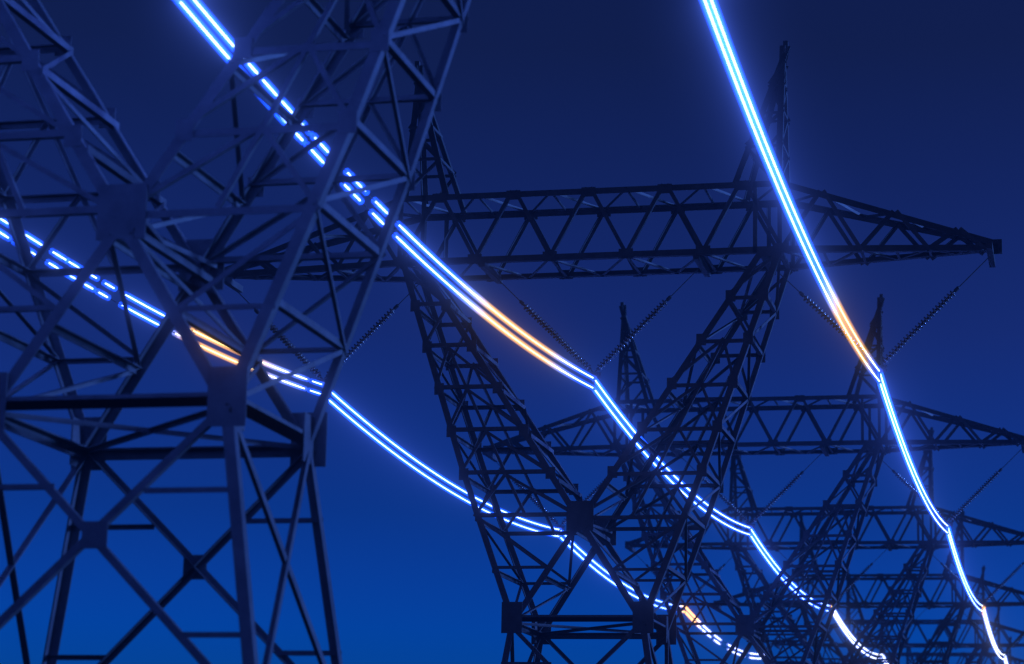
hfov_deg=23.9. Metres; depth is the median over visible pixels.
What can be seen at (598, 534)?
pylon
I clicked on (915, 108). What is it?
sky
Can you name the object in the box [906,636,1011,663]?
pylon
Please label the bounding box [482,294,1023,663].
pylon
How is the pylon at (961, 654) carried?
on the ground
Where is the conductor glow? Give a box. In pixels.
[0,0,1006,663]
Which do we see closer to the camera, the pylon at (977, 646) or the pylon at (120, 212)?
the pylon at (120, 212)
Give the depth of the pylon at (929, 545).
191.64 m
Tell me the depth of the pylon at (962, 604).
237.00 m
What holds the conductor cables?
attached to the pylon at (120, 212)
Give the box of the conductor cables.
[9,79,825,657]
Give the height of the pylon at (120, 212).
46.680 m
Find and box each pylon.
[0,0,470,663]
[224,40,1001,663]
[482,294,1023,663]
[625,427,1023,663]
[713,510,1023,663]
[774,565,1023,663]
[860,607,1023,663]
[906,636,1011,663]
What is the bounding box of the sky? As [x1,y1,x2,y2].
[0,0,1023,663]

